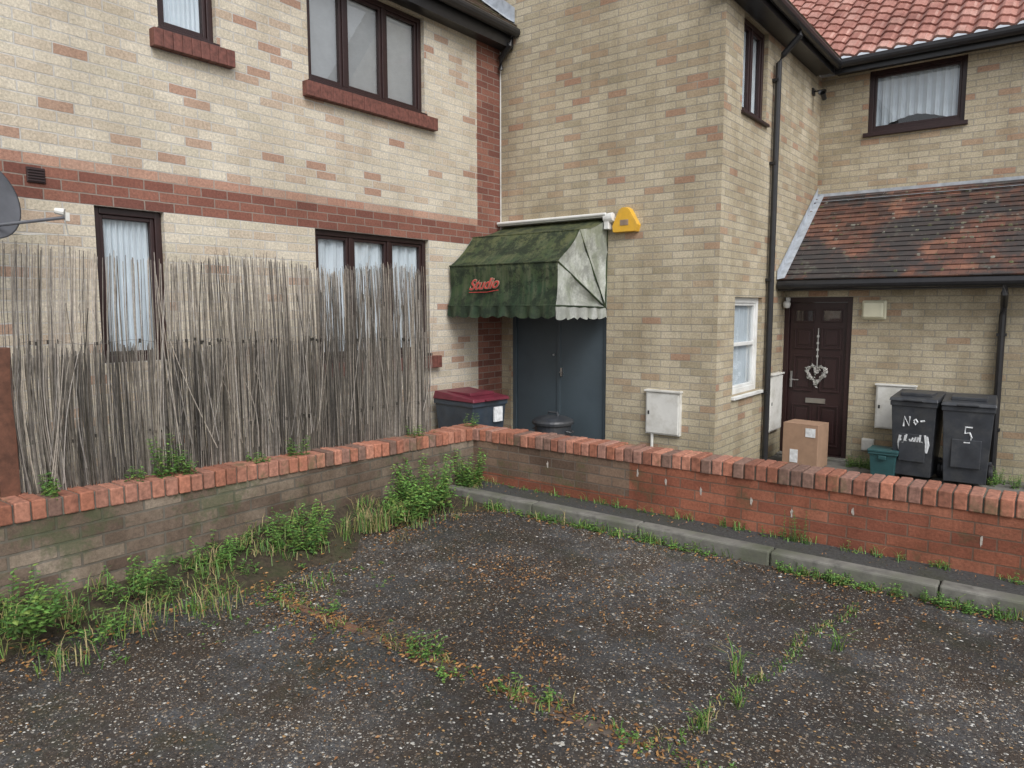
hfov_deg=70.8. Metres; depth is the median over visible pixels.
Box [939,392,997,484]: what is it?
wheelie bin
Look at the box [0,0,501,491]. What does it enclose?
walls
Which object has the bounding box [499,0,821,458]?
walls
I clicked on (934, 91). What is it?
window curtain
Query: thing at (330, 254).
window curtain
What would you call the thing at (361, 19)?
window blind
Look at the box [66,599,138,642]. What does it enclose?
nettle plant
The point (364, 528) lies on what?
weeds along wall
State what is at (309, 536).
nettle plant
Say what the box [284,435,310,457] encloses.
wall weed
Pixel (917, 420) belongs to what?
wheelie bin
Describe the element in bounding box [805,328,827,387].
door wreath
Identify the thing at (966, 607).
weeds along kerb
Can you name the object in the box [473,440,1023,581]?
garden wall
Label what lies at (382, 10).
window frame
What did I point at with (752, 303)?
window frame
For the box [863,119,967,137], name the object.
brown sill
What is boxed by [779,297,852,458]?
front door
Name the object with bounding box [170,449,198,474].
wall weed
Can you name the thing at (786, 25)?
gutter and downpipe
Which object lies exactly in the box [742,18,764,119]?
window frame
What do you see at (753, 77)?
window curtain
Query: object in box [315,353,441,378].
window sill
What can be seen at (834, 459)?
door step
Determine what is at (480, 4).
roof
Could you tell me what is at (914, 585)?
kerb
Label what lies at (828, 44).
roof
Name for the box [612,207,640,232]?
burglar alarm box
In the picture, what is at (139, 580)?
nettle plant
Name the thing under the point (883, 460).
recycling box
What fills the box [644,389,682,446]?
meter box
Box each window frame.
[94,206,167,362]
[157,0,212,41]
[306,0,421,111]
[315,229,425,357]
[732,297,757,394]
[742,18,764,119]
[868,54,967,132]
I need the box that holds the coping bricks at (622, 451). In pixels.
[473,426,1023,518]
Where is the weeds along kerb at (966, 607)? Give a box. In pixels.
[453,477,1023,621]
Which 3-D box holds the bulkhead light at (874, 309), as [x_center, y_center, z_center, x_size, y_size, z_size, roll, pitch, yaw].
[4.124,-0.844,8.220,0.260,0.220,0.100,5,8,37]
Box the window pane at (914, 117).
[888,113,945,124]
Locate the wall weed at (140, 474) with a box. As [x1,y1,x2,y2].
[123,464,149,481]
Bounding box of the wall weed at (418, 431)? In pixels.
[406,424,425,437]
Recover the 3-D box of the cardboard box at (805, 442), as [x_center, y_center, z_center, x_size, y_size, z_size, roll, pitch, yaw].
[3.394,0.691,8.347,0.402,0.503,0.327,6,8,43]
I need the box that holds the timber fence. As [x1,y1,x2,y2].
[0,347,20,523]
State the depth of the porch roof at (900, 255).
8.29 m
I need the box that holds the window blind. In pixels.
[309,0,412,104]
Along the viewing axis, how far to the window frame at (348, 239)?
7.31 m
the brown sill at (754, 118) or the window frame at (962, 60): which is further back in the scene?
the window frame at (962, 60)
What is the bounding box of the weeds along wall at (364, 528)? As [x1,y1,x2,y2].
[0,481,510,668]
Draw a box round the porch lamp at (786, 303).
[783,297,790,307]
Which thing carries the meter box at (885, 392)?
attached to the walls at (936, 339)
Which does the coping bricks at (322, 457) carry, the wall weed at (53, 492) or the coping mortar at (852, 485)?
the wall weed at (53, 492)
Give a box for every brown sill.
[741,109,769,127]
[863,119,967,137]
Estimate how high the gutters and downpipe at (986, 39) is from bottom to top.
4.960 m
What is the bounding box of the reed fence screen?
[0,233,434,493]
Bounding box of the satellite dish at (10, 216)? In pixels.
[0,171,69,238]
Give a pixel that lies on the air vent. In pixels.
(35, 175)
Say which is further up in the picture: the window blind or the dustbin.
the window blind
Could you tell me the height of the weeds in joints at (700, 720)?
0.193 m
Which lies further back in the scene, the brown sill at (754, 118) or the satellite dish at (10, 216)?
the brown sill at (754, 118)
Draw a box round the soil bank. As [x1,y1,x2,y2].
[0,490,493,665]
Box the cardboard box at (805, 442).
[782,419,828,466]
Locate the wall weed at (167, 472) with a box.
[146,433,180,478]
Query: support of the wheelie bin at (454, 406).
on the ground
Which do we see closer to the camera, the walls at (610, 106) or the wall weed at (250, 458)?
the wall weed at (250, 458)
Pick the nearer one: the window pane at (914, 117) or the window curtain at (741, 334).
the window curtain at (741, 334)
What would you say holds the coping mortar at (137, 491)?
on the garden wall at (81, 546)
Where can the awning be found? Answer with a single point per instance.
(530, 269)
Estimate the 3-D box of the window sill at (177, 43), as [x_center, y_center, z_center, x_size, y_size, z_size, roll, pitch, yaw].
[-2.472,-2.604,5.580,0.123,0.161,0.654,5,8,37]
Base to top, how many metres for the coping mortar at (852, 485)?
0.092 m
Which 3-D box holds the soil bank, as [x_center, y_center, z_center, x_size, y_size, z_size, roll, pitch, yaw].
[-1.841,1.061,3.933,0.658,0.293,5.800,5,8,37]
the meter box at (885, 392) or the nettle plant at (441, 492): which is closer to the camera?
the nettle plant at (441, 492)
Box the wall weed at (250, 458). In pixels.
[246,451,270,462]
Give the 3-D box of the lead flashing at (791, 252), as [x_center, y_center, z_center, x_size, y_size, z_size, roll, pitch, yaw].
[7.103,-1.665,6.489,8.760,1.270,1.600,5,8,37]
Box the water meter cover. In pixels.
[861,438,873,450]
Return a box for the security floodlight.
[812,88,826,100]
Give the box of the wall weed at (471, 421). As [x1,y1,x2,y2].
[463,413,479,425]
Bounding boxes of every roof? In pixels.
[464,0,516,26]
[777,179,1023,279]
[787,0,841,77]
[790,0,1023,57]
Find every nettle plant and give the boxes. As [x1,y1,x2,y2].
[0,563,77,639]
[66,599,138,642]
[83,554,174,600]
[188,529,237,571]
[264,499,334,554]
[383,481,435,526]
[390,453,459,509]
[452,448,486,487]
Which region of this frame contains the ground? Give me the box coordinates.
[0,454,1023,767]
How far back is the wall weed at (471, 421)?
6.47 m
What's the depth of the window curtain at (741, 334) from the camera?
8.09 m
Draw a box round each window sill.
[149,26,235,68]
[302,78,437,131]
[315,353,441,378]
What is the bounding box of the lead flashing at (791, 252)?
[777,176,1023,278]
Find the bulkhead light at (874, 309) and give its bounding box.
[862,300,886,319]
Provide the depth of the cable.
8.62 m
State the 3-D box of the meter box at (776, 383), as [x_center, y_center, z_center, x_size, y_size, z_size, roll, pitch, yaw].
[3.165,0.215,8.703,0.085,0.694,0.464,5,8,37]
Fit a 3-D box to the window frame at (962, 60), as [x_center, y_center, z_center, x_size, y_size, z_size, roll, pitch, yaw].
[5.041,-3.585,8.983,1.070,0.770,0.070,5,8,37]
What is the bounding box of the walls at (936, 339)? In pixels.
[778,42,1023,481]
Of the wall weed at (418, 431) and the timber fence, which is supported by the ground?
the timber fence
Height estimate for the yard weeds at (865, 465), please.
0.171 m
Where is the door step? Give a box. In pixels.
[776,451,846,462]
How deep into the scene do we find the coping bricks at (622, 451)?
4.82 m
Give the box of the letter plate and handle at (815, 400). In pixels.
[789,371,824,403]
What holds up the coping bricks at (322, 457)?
on the coping mortar at (137, 491)
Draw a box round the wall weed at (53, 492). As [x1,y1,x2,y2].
[37,472,60,499]
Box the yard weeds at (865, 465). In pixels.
[845,453,1022,488]
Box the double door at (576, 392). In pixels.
[513,307,606,439]
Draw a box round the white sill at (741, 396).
[731,389,762,400]
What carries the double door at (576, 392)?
attached to the walls at (610, 106)
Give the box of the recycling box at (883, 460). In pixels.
[867,445,898,476]
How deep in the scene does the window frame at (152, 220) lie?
5.43 m
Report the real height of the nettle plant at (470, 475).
0.377 m
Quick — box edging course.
[278,598,636,746]
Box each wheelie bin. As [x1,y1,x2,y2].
[433,387,508,427]
[890,389,946,477]
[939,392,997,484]
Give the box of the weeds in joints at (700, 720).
[24,561,865,767]
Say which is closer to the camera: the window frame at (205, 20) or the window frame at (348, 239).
the window frame at (205, 20)
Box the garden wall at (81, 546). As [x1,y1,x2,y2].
[0,440,484,603]
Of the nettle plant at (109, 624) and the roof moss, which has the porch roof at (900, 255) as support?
the roof moss
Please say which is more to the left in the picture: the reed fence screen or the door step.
the reed fence screen
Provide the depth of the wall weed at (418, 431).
5.92 m
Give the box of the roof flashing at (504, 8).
[482,0,514,23]
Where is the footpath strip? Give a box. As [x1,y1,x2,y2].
[455,480,1023,595]
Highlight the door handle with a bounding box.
[552,354,563,375]
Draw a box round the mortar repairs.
[547,460,982,546]
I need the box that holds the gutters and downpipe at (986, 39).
[777,23,1023,478]
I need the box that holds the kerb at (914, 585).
[445,484,1023,619]
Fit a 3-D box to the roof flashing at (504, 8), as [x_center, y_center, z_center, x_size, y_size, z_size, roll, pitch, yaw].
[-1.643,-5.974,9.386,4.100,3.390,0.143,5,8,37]
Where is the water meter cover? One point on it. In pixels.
(866, 443)
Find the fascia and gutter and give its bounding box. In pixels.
[389,0,519,70]
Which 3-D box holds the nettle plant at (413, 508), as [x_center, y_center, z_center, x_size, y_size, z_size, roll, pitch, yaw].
[-0.757,0.883,5.361,0.401,0.269,0.420,-1,6,-9]
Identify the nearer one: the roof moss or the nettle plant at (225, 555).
the nettle plant at (225, 555)
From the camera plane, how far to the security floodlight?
9.17 m
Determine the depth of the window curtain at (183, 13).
5.63 m
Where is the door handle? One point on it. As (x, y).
(561, 372)
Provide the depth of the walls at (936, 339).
8.37 m
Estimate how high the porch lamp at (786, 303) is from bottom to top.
0.130 m
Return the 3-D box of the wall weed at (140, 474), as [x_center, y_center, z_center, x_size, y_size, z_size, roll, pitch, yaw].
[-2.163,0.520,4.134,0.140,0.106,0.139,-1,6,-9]
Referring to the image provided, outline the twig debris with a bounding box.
[334,607,457,653]
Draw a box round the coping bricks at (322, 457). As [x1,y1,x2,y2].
[0,423,486,526]
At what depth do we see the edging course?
3.03 m
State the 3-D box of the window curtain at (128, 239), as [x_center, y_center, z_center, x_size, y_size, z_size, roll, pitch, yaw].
[-2.900,-0.740,5.427,0.041,1.095,0.450,5,8,37]
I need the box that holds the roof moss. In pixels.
[800,184,1022,272]
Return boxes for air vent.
[26,166,45,183]
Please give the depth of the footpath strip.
4.66 m
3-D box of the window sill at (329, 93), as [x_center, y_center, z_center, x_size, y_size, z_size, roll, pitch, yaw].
[-1.342,-2.711,7.056,0.124,0.161,1.676,5,8,37]
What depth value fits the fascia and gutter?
7.79 m
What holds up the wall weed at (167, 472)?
on the coping bricks at (322, 457)
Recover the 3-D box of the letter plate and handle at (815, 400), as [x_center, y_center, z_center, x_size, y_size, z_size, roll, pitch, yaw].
[3.599,0.040,8.801,0.425,0.380,0.068,5,8,37]
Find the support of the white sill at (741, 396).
attached to the walls at (610, 106)
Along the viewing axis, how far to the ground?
3.18 m
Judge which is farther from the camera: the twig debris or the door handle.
the door handle
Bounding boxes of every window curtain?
[102,219,153,351]
[163,0,199,32]
[318,239,416,351]
[732,306,749,384]
[742,31,756,112]
[876,64,959,125]
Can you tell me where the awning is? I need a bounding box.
[448,212,615,319]
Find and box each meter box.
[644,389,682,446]
[769,372,784,431]
[874,383,917,428]
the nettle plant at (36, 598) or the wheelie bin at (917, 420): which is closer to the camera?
the nettle plant at (36, 598)
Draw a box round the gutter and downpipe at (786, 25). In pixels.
[735,0,841,459]
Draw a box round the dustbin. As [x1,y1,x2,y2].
[532,411,573,435]
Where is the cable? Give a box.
[500,52,501,229]
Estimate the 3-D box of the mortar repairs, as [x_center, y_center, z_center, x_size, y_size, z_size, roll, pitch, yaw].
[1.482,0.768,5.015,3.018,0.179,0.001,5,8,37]
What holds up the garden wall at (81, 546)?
on the ground
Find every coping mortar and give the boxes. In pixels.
[0,435,435,523]
[478,430,1018,517]

